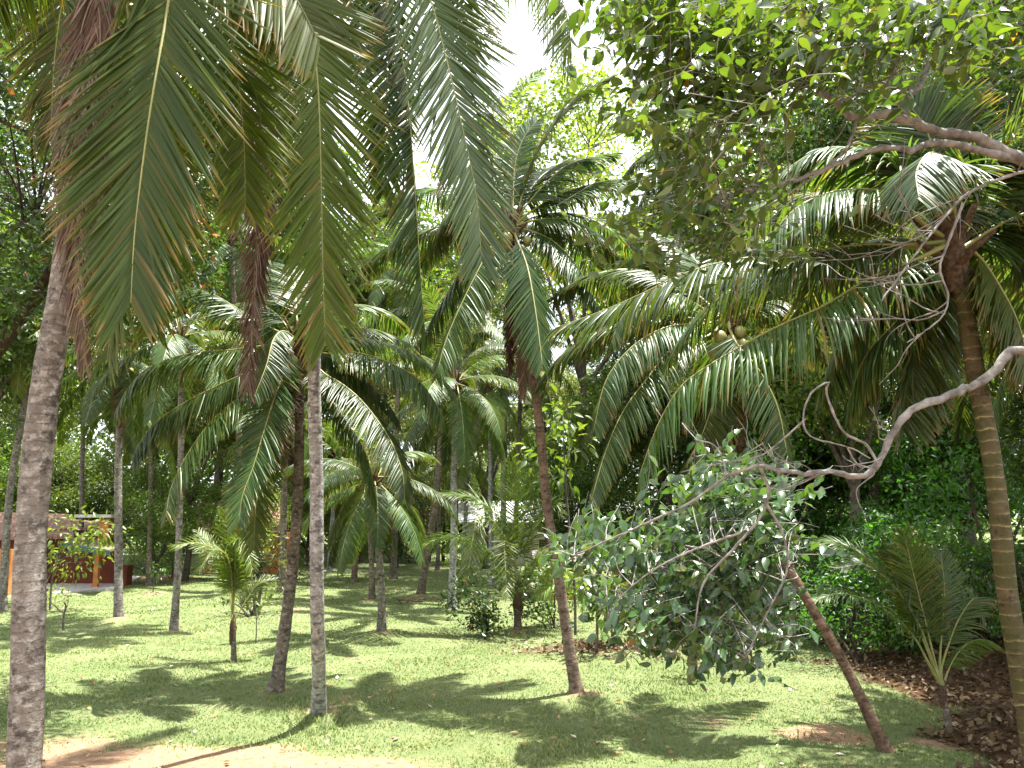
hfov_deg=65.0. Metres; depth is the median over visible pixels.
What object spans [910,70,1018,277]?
broadleaf tree
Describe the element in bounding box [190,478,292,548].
broadleaf tree
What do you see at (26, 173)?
broadleaf tree
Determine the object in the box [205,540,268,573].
shrub
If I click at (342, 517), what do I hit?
coconut palm
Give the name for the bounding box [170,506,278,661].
young palm
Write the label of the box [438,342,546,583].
coconut palm
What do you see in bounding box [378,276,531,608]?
coconut palm
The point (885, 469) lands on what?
broadleaf tree
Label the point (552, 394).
palm tree
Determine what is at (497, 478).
broadleaf tree
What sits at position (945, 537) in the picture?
shrub
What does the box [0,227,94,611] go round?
coconut palm
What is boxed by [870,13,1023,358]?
broadleaf tree
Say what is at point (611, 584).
sapling
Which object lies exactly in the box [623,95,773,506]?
coconut palm
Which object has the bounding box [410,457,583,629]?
young palm
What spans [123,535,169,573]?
shrub
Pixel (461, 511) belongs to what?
long shed
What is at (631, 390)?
broadleaf tree
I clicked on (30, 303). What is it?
broadleaf tree
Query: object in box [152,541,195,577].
shrub
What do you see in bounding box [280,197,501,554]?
broadleaf tree
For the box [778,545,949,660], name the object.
shrub
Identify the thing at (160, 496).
broadleaf tree
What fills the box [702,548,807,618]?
shrub
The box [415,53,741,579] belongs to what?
broadleaf tree
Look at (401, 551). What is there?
shrub
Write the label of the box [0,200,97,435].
broadleaf tree
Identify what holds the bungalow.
on the ground at (266, 755)
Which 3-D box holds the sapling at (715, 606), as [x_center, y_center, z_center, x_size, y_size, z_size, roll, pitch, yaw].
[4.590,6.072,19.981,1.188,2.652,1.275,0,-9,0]
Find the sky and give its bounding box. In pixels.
[0,0,1017,519]
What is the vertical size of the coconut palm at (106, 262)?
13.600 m
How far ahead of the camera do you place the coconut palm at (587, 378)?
47.72 m
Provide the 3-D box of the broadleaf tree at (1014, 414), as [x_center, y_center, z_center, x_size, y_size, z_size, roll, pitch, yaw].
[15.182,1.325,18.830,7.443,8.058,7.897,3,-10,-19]
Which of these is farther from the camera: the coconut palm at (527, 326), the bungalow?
the bungalow
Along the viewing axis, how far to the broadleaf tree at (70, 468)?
56.14 m
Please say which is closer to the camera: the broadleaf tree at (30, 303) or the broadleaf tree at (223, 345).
the broadleaf tree at (30, 303)
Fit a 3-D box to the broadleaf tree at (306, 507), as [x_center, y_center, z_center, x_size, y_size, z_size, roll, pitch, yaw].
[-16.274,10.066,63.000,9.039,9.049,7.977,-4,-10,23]
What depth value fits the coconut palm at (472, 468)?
54.40 m
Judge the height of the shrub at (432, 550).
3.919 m
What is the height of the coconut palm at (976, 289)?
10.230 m
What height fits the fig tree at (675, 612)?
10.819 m
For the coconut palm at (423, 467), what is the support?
on the ground at (266, 755)
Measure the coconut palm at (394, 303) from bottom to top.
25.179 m
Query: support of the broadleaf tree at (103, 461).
on the ground at (266, 755)
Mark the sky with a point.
(527, 49)
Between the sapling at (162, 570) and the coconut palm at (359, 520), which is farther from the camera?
the sapling at (162, 570)
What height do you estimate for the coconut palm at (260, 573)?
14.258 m
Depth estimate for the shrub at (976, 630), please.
21.42 m
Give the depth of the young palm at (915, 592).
15.33 m
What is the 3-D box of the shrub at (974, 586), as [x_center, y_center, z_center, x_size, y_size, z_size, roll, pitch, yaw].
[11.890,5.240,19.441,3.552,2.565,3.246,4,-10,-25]
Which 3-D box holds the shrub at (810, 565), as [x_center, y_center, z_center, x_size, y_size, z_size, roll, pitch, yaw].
[9.436,6.692,26.163,4.415,3.636,4.681,-3,-10,16]
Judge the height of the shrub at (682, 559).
3.919 m
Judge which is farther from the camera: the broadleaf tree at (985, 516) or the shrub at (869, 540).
the broadleaf tree at (985, 516)
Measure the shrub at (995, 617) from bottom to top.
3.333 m
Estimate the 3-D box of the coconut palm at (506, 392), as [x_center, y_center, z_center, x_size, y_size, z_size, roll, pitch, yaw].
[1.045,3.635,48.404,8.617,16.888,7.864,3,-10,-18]
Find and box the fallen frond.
[396,596,424,603]
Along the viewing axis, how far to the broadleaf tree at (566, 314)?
74.55 m
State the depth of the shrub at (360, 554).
68.43 m
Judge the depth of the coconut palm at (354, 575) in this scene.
48.13 m
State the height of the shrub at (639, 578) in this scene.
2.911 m
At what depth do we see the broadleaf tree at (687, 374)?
35.22 m
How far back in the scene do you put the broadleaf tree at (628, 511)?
44.30 m
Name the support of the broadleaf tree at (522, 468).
on the ground at (266, 755)
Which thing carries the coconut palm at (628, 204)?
on the ground at (266, 755)
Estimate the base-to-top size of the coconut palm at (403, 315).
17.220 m
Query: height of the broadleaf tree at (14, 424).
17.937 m
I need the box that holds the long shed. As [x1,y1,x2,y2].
[458,501,629,565]
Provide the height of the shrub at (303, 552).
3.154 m
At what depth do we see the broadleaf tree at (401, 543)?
60.88 m
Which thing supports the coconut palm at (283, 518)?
on the ground at (266, 755)
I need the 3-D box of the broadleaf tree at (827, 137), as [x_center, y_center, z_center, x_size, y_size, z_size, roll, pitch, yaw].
[19.896,-3.825,39.686,20.569,24.848,17.555,-2,-9,14]
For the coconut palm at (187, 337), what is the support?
on the ground at (266, 755)
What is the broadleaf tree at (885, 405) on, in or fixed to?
on the ground at (266, 755)
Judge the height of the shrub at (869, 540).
3.636 m
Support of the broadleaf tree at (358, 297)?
on the ground at (266, 755)
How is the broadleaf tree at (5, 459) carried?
on the ground at (266, 755)
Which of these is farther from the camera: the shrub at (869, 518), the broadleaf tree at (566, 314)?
the broadleaf tree at (566, 314)
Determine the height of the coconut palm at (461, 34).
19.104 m
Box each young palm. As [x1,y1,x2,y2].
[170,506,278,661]
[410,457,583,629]
[807,523,1004,732]
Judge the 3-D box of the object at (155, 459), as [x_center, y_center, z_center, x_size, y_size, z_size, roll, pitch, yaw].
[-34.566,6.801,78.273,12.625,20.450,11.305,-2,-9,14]
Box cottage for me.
[197,503,302,573]
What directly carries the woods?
on the ground at (266, 755)
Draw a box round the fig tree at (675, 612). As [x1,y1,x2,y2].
[537,0,1023,692]
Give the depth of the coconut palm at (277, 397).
18.60 m
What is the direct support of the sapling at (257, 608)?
on the ground at (266, 755)
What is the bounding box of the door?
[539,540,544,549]
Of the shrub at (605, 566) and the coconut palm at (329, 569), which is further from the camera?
the coconut palm at (329, 569)
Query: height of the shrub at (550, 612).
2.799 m
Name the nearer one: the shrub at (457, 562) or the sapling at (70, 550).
the sapling at (70, 550)
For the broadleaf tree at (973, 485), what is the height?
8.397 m
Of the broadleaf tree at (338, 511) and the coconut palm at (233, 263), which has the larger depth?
the broadleaf tree at (338, 511)
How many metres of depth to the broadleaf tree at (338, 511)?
69.43 m
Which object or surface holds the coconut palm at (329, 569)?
on the ground at (266, 755)
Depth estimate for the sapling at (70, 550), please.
33.99 m
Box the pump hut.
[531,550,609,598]
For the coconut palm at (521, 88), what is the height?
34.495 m
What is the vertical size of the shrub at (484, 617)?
2.950 m
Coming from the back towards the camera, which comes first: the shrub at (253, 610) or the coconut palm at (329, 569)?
the coconut palm at (329, 569)
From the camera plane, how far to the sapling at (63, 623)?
28.00 m
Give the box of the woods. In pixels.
[0,343,1022,554]
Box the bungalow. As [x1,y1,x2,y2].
[0,512,141,597]
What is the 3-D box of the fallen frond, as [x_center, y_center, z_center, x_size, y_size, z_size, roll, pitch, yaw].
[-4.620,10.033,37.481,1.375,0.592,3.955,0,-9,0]
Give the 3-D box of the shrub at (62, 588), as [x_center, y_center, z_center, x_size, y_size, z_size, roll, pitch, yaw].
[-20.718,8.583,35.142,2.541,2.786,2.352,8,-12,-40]
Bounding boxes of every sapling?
[47,500,135,609]
[47,589,71,630]
[141,561,170,591]
[247,599,275,643]
[512,383,597,634]
[564,561,625,654]
[594,568,628,644]
[693,595,720,671]
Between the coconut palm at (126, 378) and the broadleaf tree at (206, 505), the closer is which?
the coconut palm at (126, 378)
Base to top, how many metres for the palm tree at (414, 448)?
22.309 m
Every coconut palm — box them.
[0,0,394,767]
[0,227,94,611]
[8,341,147,534]
[22,309,214,616]
[82,378,197,586]
[86,282,281,630]
[114,204,456,692]
[179,210,303,555]
[196,353,307,578]
[203,0,571,715]
[222,368,343,591]
[272,407,460,631]
[288,418,360,572]
[302,462,428,582]
[305,428,427,598]
[338,188,461,578]
[347,72,646,693]
[353,261,507,593]
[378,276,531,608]
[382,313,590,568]
[388,375,451,570]
[417,427,512,573]
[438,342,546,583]
[451,68,567,579]
[459,307,583,584]
[495,391,593,567]
[532,177,895,753]
[540,63,1023,766]
[542,355,652,578]
[585,190,709,565]
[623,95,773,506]
[753,120,919,593]
[902,205,1022,444]
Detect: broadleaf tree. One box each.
[0,0,286,358]
[0,88,239,351]
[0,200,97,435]
[0,392,79,466]
[0,428,76,511]
[0,437,129,535]
[51,433,169,535]
[96,462,224,583]
[99,177,354,502]
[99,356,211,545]
[106,331,253,580]
[165,126,456,558]
[174,311,340,458]
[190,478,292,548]
[265,467,362,565]
[268,369,418,563]
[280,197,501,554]
[303,478,390,557]
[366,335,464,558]
[380,493,430,567]
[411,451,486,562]
[412,452,519,537]
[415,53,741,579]
[476,446,589,500]
[512,445,638,568]
[546,185,755,528]
[552,345,662,484]
[570,438,693,579]
[572,322,726,556]
[620,94,841,581]
[655,242,900,607]
[659,413,849,529]
[672,145,987,623]
[691,389,973,603]
[700,39,1006,546]
[794,374,1017,558]
[799,145,999,549]
[846,31,933,244]
[860,384,1023,553]
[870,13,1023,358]
[894,366,1023,520]
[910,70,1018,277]
[945,327,1023,490]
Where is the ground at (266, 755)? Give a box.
[0,517,1023,767]
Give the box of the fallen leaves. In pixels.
[4,593,978,767]
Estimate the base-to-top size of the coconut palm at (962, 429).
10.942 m
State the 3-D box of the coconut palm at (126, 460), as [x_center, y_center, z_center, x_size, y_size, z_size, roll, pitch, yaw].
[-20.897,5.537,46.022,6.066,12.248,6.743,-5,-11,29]
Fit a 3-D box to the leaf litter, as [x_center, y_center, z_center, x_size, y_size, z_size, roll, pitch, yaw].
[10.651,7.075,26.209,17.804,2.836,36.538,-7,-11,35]
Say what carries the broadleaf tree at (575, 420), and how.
on the ground at (266, 755)
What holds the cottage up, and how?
on the ground at (266, 755)
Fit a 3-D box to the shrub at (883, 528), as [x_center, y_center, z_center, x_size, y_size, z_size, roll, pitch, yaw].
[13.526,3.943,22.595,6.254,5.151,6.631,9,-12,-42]
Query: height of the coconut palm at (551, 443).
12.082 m
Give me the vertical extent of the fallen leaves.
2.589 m
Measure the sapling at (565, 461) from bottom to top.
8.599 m
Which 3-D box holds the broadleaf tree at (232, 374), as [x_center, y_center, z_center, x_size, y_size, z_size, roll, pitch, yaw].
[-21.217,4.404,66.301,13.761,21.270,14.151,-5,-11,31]
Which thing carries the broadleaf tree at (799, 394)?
on the ground at (266, 755)
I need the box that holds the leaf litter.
[454,546,1023,767]
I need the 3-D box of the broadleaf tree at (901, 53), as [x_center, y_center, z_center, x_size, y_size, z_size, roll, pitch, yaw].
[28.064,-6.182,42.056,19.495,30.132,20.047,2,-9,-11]
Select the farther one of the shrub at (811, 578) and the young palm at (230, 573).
the shrub at (811, 578)
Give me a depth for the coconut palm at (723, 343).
15.21 m
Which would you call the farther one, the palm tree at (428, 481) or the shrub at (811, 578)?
the palm tree at (428, 481)
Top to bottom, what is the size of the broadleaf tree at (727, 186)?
28.360 m
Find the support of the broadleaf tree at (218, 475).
on the ground at (266, 755)
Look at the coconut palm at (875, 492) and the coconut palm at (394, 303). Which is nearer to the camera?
the coconut palm at (875, 492)
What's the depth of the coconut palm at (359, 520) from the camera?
26.21 m
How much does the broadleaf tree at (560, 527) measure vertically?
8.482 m
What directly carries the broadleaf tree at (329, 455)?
on the ground at (266, 755)
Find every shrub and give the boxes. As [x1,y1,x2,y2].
[8,548,71,605]
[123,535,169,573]
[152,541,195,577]
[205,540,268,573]
[213,531,288,617]
[249,537,309,579]
[300,533,338,562]
[337,534,383,561]
[382,538,414,562]
[407,520,458,561]
[429,553,551,639]
[442,535,493,568]
[509,562,592,627]
[579,540,652,591]
[616,547,672,607]
[648,528,749,609]
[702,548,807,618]
[738,534,872,642]
[772,541,872,616]
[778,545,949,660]
[780,499,964,626]
[819,517,995,636]
[848,435,1023,604]
[854,558,996,649]
[859,516,1023,645]
[933,547,1023,638]
[937,519,1023,636]
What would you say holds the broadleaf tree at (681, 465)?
on the ground at (266, 755)
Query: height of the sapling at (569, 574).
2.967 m
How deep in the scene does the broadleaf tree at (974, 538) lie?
37.09 m

